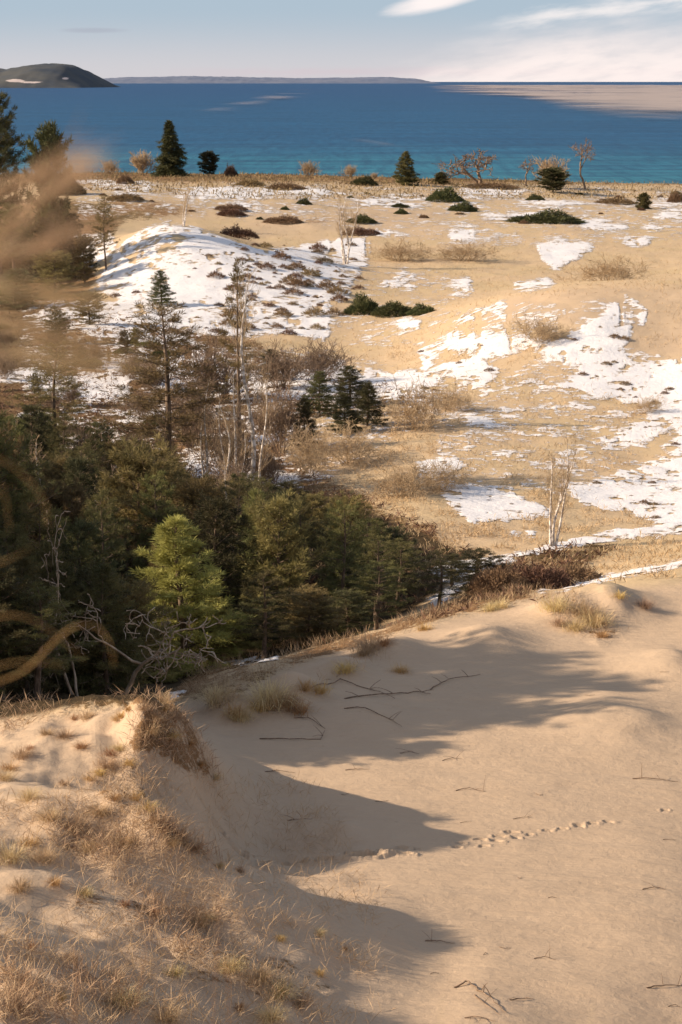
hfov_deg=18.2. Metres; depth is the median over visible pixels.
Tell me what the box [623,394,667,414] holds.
bare shrub
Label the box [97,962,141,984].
grass tussock
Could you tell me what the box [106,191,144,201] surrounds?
brown shrub
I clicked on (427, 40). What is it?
sky
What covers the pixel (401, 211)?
juniper shrub
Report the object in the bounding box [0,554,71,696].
pine tree
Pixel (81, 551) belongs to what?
pine tree
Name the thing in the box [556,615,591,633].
grass tussock
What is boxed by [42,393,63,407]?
bare shrub
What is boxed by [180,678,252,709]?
grass tussock
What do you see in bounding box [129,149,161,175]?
bare shrub
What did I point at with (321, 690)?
grass tussock
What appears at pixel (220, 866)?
grass tussock
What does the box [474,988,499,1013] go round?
dead stick
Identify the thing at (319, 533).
pine tree
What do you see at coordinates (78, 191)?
juniper shrub
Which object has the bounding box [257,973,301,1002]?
grass tussock
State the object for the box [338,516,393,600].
pine tree
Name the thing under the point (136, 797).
grass tussock
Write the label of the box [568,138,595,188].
bare tree
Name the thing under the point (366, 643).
grass tussock
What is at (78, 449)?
pine tree
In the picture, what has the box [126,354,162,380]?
bare shrub
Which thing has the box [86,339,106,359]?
bare shrub
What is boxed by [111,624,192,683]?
pine tree
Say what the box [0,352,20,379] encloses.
bare shrub
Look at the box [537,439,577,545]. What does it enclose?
birch tree
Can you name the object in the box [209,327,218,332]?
heath tuft
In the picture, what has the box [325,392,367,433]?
pine tree
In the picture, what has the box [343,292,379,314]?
juniper shrub
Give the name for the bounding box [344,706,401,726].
dead stick
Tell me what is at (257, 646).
pine tree
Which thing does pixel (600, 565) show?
meadow grass
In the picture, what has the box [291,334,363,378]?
bare shrub
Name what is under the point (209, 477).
pine tree
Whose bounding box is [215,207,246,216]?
brown shrub
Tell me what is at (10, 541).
pine tree
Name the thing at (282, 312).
heath tuft
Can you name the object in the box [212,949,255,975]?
grass tussock
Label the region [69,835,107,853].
grass tussock
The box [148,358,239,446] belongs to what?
bare shrub
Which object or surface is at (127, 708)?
grass tussock
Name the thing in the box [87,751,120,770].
grass tussock
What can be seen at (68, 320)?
bare shrub
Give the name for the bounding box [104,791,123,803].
grass tussock
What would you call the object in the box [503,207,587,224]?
juniper shrub
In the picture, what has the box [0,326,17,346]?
bare shrub
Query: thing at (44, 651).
grass clump
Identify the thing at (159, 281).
pine tree
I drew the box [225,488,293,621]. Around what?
pine tree
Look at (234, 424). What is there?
birch tree
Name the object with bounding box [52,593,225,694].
dead tree
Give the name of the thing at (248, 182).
brown shrub
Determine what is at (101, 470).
bare shrub
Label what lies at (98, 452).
pine tree
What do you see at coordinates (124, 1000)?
grass tussock
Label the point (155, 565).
pine tree
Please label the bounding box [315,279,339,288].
heath tuft
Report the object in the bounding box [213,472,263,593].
pine tree
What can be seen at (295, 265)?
heath tuft
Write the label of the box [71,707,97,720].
grass tussock
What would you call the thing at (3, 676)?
pine tree
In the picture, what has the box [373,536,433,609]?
pine tree
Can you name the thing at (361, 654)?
grass tussock
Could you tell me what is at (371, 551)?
pine tree
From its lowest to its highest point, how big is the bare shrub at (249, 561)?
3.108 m
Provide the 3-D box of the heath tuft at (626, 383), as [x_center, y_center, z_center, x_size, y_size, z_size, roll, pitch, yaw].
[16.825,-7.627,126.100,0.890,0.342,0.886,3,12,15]
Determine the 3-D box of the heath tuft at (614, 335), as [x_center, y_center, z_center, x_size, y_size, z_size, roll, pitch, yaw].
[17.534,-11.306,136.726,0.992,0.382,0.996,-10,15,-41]
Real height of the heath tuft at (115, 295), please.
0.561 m
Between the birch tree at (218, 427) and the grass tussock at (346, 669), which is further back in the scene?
the birch tree at (218, 427)
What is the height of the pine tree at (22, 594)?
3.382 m
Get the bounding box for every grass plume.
[0,114,132,287]
[0,267,150,405]
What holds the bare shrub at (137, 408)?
on the ground at (578, 730)
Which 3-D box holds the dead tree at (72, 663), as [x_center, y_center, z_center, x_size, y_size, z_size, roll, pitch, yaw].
[-7.089,2.530,50.181,1.677,5.016,1.699,-3,12,-14]
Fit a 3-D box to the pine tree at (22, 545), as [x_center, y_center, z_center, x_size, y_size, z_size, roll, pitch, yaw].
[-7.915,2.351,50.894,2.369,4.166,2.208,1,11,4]
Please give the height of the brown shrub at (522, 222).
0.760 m
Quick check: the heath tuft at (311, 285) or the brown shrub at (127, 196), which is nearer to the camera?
the heath tuft at (311, 285)
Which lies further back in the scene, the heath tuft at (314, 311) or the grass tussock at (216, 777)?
the heath tuft at (314, 311)
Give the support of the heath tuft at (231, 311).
on the snow
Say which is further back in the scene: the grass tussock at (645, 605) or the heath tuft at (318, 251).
the heath tuft at (318, 251)
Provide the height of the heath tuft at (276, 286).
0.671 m
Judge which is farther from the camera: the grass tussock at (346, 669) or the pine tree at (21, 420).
the pine tree at (21, 420)
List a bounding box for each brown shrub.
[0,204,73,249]
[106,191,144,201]
[115,170,134,183]
[214,201,247,211]
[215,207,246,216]
[219,223,260,240]
[223,161,238,176]
[234,177,266,186]
[261,214,303,224]
[265,180,306,189]
[342,224,382,235]
[418,214,428,217]
[459,181,521,188]
[464,559,537,596]
[498,552,575,590]
[518,218,529,223]
[539,560,602,585]
[594,194,636,204]
[667,188,681,202]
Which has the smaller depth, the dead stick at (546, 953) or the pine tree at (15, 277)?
the dead stick at (546, 953)
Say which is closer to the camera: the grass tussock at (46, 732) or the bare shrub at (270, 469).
the grass tussock at (46, 732)
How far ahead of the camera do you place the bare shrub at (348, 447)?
105.28 m
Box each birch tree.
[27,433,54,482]
[176,186,192,225]
[189,379,224,476]
[206,391,233,477]
[212,371,249,476]
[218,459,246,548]
[221,266,273,479]
[233,430,255,478]
[243,371,282,491]
[334,190,361,263]
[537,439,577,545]
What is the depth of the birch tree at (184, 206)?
238.08 m
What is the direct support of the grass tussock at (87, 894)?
on the ground at (578, 730)
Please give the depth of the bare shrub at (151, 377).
130.19 m
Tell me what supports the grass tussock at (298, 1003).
on the ground at (578, 730)
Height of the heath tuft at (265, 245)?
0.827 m
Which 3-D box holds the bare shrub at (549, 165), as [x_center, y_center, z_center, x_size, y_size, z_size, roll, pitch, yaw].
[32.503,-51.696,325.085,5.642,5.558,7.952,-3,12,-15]
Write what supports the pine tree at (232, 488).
on the ground at (578, 730)
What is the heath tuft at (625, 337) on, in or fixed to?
on the snow
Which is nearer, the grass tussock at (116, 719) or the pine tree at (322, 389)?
the grass tussock at (116, 719)
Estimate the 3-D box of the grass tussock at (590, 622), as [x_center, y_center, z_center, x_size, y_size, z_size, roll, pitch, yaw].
[7.085,2.875,60.143,1.852,0.639,2.105,-2,12,-12]
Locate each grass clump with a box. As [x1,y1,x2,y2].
[0,459,113,681]
[55,825,228,1023]
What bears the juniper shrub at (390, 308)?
on the snow
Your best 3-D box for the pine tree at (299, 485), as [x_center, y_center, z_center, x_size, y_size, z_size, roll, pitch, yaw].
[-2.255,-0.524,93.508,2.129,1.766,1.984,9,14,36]
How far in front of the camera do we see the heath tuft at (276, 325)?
163.74 m
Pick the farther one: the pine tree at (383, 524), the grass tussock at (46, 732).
the pine tree at (383, 524)
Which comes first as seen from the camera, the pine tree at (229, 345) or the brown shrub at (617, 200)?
the pine tree at (229, 345)
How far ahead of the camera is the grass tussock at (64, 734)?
40.64 m
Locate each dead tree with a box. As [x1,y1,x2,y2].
[15,510,78,695]
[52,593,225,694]
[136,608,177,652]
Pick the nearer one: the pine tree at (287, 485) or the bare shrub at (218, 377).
the pine tree at (287, 485)
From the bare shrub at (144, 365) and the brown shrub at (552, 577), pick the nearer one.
the brown shrub at (552, 577)
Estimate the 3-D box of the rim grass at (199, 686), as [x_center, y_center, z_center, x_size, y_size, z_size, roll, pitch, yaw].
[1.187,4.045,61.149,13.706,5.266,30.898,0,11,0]
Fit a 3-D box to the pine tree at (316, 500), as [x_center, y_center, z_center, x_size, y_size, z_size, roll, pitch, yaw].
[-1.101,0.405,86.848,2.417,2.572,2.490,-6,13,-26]
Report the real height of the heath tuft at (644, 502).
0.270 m
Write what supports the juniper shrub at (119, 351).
on the snow
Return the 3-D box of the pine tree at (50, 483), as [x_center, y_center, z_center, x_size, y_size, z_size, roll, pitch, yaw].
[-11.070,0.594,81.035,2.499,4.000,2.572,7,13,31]
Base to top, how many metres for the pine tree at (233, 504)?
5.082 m
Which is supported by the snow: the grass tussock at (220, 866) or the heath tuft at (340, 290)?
the heath tuft at (340, 290)
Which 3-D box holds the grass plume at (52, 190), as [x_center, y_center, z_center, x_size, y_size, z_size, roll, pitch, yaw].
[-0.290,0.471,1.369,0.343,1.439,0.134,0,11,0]
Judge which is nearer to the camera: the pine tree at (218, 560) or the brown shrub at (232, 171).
the pine tree at (218, 560)
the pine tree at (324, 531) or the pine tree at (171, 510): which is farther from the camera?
the pine tree at (324, 531)
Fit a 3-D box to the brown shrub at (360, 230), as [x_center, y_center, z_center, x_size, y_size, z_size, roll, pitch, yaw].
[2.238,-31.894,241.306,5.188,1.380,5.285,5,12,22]
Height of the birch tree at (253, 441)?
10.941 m
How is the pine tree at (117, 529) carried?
on the ground at (578, 730)
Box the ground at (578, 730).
[0,172,681,1023]
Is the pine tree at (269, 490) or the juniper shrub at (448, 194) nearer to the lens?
the pine tree at (269, 490)
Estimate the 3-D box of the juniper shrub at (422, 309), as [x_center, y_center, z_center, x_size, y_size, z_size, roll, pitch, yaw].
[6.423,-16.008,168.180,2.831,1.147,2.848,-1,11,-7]
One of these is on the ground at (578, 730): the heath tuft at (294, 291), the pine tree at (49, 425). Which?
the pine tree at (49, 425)
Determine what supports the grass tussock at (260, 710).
on the ground at (578, 730)
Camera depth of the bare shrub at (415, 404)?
112.87 m
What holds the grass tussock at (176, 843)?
on the ground at (578, 730)
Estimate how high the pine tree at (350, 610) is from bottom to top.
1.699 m
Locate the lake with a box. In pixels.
[0,82,681,183]
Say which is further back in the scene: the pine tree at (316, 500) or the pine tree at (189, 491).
the pine tree at (316, 500)
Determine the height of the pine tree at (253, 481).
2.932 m
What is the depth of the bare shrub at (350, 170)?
339.71 m
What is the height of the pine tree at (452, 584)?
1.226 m
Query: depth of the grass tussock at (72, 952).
27.66 m
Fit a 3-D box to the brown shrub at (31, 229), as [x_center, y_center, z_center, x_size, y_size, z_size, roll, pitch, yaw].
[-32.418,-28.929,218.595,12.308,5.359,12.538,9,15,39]
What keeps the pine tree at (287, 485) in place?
on the ground at (578, 730)
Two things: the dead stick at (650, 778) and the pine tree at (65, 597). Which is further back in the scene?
the pine tree at (65, 597)
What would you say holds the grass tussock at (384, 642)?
on the ground at (578, 730)
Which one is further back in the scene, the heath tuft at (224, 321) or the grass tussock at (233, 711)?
the heath tuft at (224, 321)
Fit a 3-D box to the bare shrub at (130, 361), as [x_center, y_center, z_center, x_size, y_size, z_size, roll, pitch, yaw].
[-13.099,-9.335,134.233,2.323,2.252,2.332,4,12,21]
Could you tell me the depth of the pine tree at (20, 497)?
54.04 m
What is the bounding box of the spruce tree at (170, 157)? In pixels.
[150,120,189,176]
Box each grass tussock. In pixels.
[0,760,21,771]
[0,766,21,781]
[0,837,41,867]
[1,874,51,895]
[2,986,45,1022]
[3,743,42,764]
[6,781,49,806]
[13,834,41,848]
[16,940,44,951]
[22,839,73,868]
[31,804,71,824]
[34,723,57,735]
[41,724,81,740]
[42,875,72,887]
[51,990,71,1002]
[56,946,93,965]
[58,807,104,838]
[59,777,72,785]
[67,739,90,749]
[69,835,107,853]
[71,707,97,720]
[76,882,98,897]
[83,773,99,781]
[83,799,117,820]
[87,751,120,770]
[91,767,110,777]
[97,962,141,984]
[99,747,118,758]
[101,738,126,751]
[101,981,161,1013]
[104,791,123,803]
[105,711,119,722]
[107,707,125,719]
[111,829,147,850]
[115,898,134,908]
[119,704,131,711]
[122,757,139,765]
[124,788,149,801]
[133,700,160,711]
[135,800,169,812]
[136,723,168,736]
[139,992,202,1023]
[143,707,172,725]
[150,814,183,834]
[150,908,162,915]
[152,689,182,703]
[157,701,179,712]
[158,959,190,981]
[160,831,185,847]
[169,727,185,740]
[171,708,195,724]
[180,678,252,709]
[182,836,217,852]
[185,908,217,927]
[188,738,198,745]
[209,859,228,868]
[211,704,264,725]
[212,771,223,781]
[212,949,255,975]
[215,700,258,717]
[222,664,316,717]
[232,999,250,1012]
[236,862,250,876]
[239,960,287,989]
[245,700,279,713]
[248,1000,302,1023]
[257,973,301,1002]
[264,689,307,711]
[274,932,287,941]
[285,700,323,716]
[286,676,328,693]
[292,988,323,1010]
[309,681,334,697]
[312,926,332,936]
[313,967,330,976]
[324,658,366,675]
[342,626,387,656]
[342,639,377,656]
[370,634,397,647]
[390,661,414,674]
[412,621,435,631]
[471,599,502,612]
[484,596,513,610]
[531,591,578,612]
[542,614,571,627]
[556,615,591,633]
[567,604,622,630]
[568,599,606,619]
[589,629,611,638]
[612,589,632,598]
[635,594,659,610]
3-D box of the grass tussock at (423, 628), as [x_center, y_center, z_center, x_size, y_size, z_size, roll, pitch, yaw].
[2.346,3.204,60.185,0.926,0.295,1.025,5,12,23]
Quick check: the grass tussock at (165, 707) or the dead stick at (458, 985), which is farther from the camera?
the grass tussock at (165, 707)
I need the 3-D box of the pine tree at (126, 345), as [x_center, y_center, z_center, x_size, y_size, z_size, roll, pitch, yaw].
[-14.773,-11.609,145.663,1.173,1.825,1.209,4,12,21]
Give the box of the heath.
[0,298,622,649]
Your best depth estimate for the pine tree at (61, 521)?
72.91 m
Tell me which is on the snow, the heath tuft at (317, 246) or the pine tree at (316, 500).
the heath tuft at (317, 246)
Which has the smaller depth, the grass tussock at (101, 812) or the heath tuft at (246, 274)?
the grass tussock at (101, 812)
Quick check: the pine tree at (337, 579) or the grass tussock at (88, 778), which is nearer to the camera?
the grass tussock at (88, 778)
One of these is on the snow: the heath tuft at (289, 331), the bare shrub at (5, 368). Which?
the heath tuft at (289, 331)
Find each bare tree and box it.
[431,148,496,182]
[518,155,537,185]
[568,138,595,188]
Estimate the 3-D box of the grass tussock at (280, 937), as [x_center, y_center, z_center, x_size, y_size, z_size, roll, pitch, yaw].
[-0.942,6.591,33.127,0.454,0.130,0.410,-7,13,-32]
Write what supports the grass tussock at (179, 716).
on the ground at (578, 730)
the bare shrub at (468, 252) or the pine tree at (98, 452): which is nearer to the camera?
the pine tree at (98, 452)
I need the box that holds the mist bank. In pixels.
[462,85,681,109]
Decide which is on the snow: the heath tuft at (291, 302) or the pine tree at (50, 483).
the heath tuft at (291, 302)
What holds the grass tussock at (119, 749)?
on the ground at (578, 730)
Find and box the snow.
[0,179,681,699]
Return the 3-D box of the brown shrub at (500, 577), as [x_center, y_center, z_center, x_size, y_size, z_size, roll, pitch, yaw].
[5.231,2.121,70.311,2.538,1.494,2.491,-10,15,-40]
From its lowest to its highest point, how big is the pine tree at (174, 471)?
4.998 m
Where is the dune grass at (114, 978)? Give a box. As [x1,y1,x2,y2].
[0,682,298,1023]
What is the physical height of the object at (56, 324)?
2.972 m
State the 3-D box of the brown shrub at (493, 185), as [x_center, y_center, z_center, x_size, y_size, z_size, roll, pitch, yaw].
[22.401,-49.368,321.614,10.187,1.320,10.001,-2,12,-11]
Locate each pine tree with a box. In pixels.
[0,90,34,273]
[0,202,42,270]
[0,268,44,307]
[0,407,64,564]
[0,418,28,462]
[0,420,51,545]
[0,460,16,531]
[0,509,48,651]
[0,524,59,638]
[0,534,25,571]
[0,549,59,699]
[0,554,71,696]
[0,562,43,676]
[0,579,99,700]
[0,596,15,693]
[2,339,105,437]
[4,502,77,680]
[6,401,59,472]
[7,465,53,536]
[11,423,46,486]
[19,216,78,278]
[20,404,54,436]
[21,119,72,241]
[23,415,66,455]
[26,408,72,469]
[28,372,41,394]
[28,476,96,587]
[29,248,83,292]
[30,540,108,692]
[32,510,80,575]
[32,516,139,677]
[34,451,78,490]
[38,444,73,480]
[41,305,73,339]
[41,479,63,507]
[42,412,82,470]
[54,533,121,611]
[57,213,97,266]
[57,449,119,534]
[57,558,145,683]
[57,562,148,695]
[61,442,110,511]
[64,233,99,282]
[69,510,124,562]
[70,489,140,594]
[72,426,96,448]
[73,438,114,496]
[77,420,122,475]
[78,508,143,591]
[80,432,117,480]
[81,430,192,594]
[87,573,176,689]
[91,194,120,269]
[91,301,234,457]
[99,438,132,480]
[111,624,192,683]
[113,513,257,678]
[117,480,135,517]
[118,329,131,353]
[124,470,189,597]
[128,327,139,346]
[133,457,198,540]
[143,540,185,608]
[146,270,176,305]
[154,456,187,498]
[158,468,233,573]
[172,489,261,614]
[178,597,271,662]
[197,150,219,175]
[199,474,218,484]
[209,481,256,608]
[211,477,254,510]
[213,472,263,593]
[216,257,257,441]
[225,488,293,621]
[228,471,272,499]
[228,569,304,658]
[232,488,328,639]
[233,594,298,648]
[240,482,285,540]
[250,477,279,498]
[258,348,282,378]
[265,489,308,585]
[270,477,310,520]
[272,583,348,648]
[279,495,327,588]
[283,480,309,502]
[289,397,321,448]
[292,490,332,548]
[296,370,339,415]
[310,544,374,614]
[311,587,384,636]
[312,509,368,562]
[313,500,378,631]
[315,518,365,551]
[323,489,381,576]
[324,496,341,516]
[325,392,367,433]
[326,365,373,402]
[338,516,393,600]
[346,381,389,425]
[349,559,414,629]
[351,533,409,624]
[363,517,389,563]
[369,524,422,581]
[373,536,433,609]
[409,548,474,609]
[423,553,475,585]
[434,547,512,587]
[533,167,570,191]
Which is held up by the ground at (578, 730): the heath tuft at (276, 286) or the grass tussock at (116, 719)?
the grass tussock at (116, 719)
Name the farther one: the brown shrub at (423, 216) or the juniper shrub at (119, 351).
the brown shrub at (423, 216)
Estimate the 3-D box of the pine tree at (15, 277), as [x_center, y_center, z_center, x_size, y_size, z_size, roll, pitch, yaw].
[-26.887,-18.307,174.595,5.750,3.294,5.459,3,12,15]
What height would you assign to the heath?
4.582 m
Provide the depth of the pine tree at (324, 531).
84.17 m
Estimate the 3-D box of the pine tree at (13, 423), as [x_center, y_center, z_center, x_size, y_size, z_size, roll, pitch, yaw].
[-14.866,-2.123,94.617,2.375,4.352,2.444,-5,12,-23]
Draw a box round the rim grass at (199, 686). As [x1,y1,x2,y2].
[182,578,628,727]
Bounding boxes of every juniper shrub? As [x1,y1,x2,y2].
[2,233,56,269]
[4,413,25,423]
[55,176,87,195]
[72,358,103,366]
[113,346,133,353]
[136,341,157,346]
[143,415,164,425]
[150,349,169,354]
[295,197,311,204]
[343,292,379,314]
[345,213,376,223]
[349,175,378,185]
[370,300,414,317]
[390,203,410,207]
[393,208,407,213]
[406,302,435,315]
[425,185,465,202]
[446,200,477,211]
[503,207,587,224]
[525,193,544,200]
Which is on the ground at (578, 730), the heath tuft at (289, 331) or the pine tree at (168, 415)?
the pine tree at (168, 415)
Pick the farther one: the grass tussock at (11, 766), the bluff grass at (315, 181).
the bluff grass at (315, 181)
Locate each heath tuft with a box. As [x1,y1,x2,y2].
[110,293,120,297]
[165,327,178,332]
[206,269,225,278]
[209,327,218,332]
[218,317,235,325]
[220,307,248,316]
[224,281,244,290]
[235,320,258,329]
[244,272,254,278]
[258,241,272,247]
[258,262,275,269]
[263,302,275,306]
[270,322,284,327]
[271,250,291,259]
[273,283,286,289]
[273,309,293,316]
[279,274,297,285]
[282,286,304,295]
[283,328,297,334]
[284,276,308,286]
[286,301,298,305]
[287,271,303,277]
[289,261,305,268]
[300,267,322,276]
[302,282,314,287]
[302,306,328,315]
[309,243,327,250]
[310,323,324,329]
[311,248,324,253]
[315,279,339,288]
[316,255,333,263]
[326,284,349,294]
[327,307,344,315]
[330,293,348,302]
[609,333,619,337]
[617,335,630,340]
[620,380,631,385]
[637,499,650,504]
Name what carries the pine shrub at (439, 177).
on the snow
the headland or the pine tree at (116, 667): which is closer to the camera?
the pine tree at (116, 667)
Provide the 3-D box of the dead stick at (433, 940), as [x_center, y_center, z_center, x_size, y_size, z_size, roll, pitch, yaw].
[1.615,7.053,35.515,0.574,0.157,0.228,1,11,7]
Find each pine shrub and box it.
[431,172,449,184]
[635,192,652,208]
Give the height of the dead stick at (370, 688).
0.378 m
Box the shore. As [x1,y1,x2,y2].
[103,76,434,82]
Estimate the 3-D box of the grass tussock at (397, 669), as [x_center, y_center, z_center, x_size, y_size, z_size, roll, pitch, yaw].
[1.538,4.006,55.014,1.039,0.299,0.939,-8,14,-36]
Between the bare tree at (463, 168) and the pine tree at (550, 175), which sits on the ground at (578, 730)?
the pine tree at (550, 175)
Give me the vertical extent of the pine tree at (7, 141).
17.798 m
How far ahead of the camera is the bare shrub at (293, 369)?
128.45 m
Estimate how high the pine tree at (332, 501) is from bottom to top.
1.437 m
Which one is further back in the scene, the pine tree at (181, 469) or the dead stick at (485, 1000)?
the pine tree at (181, 469)
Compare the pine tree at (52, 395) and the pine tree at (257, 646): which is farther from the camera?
the pine tree at (52, 395)
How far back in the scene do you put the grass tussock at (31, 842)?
33.75 m
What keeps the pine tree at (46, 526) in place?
on the ground at (578, 730)
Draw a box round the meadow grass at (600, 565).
[198,212,681,588]
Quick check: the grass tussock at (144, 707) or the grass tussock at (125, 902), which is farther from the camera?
the grass tussock at (144, 707)
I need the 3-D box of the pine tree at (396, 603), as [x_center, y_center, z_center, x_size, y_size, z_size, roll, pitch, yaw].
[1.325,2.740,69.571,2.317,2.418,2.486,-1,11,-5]
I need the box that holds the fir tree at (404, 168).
[391,151,421,185]
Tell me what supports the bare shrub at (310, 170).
on the ground at (578, 730)
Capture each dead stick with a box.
[259,728,324,739]
[294,715,323,727]
[312,678,393,697]
[344,687,429,698]
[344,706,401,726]
[421,930,450,942]
[430,670,479,689]
[454,980,505,1011]
[465,1016,493,1020]
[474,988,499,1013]
[534,943,555,959]
[632,768,677,781]
[646,973,681,987]
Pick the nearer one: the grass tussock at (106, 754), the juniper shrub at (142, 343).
the grass tussock at (106, 754)
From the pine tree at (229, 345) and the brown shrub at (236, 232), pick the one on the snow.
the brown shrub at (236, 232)
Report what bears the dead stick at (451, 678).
on the ground at (578, 730)
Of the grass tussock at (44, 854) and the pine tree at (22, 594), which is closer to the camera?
the grass tussock at (44, 854)
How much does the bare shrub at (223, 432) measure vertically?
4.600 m
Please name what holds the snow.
on the ground at (578, 730)
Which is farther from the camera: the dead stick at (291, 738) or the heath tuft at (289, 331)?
the heath tuft at (289, 331)
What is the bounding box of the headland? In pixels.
[0,63,119,87]
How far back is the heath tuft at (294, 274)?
187.31 m
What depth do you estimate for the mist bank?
3900.76 m
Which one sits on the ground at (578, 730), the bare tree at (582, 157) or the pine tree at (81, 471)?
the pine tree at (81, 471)
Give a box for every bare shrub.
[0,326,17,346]
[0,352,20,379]
[19,431,59,492]
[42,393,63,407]
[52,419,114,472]
[57,315,74,330]
[59,377,90,404]
[65,456,117,502]
[66,289,109,324]
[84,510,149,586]
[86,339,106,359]
[100,159,120,175]
[105,464,132,542]
[115,346,143,378]
[115,434,153,475]
[117,384,159,418]
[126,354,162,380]
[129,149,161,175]
[129,361,164,389]
[140,367,162,389]
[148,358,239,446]
[155,440,206,481]
[159,327,256,403]
[176,401,276,482]
[193,550,250,597]
[197,446,264,493]
[206,469,251,496]
[228,530,290,592]
[235,369,321,452]
[244,438,303,487]
[248,337,336,388]
[275,416,354,481]
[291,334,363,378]
[298,160,320,177]
[300,416,404,468]
[338,164,356,178]
[341,458,445,498]
[358,374,468,438]
[360,237,443,261]
[401,453,495,493]
[414,382,479,410]
[415,238,508,260]
[500,312,575,345]
[532,155,570,187]
[551,251,654,283]
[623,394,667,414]
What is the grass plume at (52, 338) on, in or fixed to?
on the ground at (578, 730)
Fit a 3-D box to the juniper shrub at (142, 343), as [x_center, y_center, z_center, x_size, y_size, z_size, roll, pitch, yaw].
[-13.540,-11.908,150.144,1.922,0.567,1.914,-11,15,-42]
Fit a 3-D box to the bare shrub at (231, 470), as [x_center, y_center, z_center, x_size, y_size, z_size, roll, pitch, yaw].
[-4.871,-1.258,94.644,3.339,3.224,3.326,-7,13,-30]
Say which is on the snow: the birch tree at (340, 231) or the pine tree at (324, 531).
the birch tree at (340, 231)
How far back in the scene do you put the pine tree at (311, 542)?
78.06 m
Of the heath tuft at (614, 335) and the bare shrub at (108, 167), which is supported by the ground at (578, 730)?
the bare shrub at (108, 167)
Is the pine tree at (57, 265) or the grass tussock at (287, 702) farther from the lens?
the pine tree at (57, 265)
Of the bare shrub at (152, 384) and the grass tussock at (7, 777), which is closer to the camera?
the grass tussock at (7, 777)
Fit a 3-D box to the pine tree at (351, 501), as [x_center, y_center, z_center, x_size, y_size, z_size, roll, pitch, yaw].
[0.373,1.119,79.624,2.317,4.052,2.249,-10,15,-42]
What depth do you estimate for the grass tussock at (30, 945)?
27.27 m
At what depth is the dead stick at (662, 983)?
33.83 m
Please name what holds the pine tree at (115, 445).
on the ground at (578, 730)
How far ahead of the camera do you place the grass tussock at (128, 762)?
39.58 m
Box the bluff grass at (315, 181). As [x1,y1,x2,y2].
[8,170,681,199]
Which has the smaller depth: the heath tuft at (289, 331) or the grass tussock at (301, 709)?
the grass tussock at (301, 709)
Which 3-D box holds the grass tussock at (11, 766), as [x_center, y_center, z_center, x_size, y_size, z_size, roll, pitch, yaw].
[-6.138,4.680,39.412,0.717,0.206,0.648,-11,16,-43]
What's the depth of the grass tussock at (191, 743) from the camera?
41.55 m
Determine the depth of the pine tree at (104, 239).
194.50 m
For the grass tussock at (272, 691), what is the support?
on the ground at (578, 730)
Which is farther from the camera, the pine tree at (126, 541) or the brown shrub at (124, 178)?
the brown shrub at (124, 178)
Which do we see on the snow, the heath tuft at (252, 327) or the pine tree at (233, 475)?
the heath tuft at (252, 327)
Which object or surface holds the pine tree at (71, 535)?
on the ground at (578, 730)
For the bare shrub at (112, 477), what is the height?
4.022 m
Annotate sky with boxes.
[0,0,681,81]
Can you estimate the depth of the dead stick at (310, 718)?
50.27 m
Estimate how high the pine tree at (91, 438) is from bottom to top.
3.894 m
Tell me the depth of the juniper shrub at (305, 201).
272.70 m
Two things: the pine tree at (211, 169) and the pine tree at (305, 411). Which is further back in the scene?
the pine tree at (211, 169)
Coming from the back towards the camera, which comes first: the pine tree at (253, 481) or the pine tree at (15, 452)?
the pine tree at (253, 481)
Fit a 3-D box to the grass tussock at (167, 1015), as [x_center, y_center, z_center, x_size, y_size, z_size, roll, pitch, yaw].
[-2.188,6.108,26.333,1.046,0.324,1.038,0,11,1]
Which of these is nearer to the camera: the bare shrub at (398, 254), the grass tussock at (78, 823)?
the grass tussock at (78, 823)
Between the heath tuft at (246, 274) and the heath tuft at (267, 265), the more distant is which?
the heath tuft at (267, 265)
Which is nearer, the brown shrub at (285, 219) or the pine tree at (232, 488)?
the pine tree at (232, 488)
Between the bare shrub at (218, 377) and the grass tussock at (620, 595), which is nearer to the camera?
the grass tussock at (620, 595)
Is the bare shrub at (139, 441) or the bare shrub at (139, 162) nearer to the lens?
the bare shrub at (139, 441)
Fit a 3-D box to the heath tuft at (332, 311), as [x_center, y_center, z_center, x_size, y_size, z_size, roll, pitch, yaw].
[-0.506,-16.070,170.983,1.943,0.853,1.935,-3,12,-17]
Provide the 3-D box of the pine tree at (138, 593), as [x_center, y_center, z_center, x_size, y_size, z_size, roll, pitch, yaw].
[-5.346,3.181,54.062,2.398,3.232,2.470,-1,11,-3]
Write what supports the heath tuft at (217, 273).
on the snow
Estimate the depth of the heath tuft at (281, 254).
197.80 m
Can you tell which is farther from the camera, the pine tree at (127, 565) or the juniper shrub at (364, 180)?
the juniper shrub at (364, 180)
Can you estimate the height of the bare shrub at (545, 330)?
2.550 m
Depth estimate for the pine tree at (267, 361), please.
132.57 m
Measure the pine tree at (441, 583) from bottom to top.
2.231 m
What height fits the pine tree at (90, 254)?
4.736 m
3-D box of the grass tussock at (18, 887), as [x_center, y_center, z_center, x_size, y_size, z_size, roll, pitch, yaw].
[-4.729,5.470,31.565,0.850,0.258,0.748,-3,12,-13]
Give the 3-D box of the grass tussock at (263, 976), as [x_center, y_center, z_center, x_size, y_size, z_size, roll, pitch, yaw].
[-1.175,6.505,30.298,0.988,0.306,0.981,-4,12,-20]

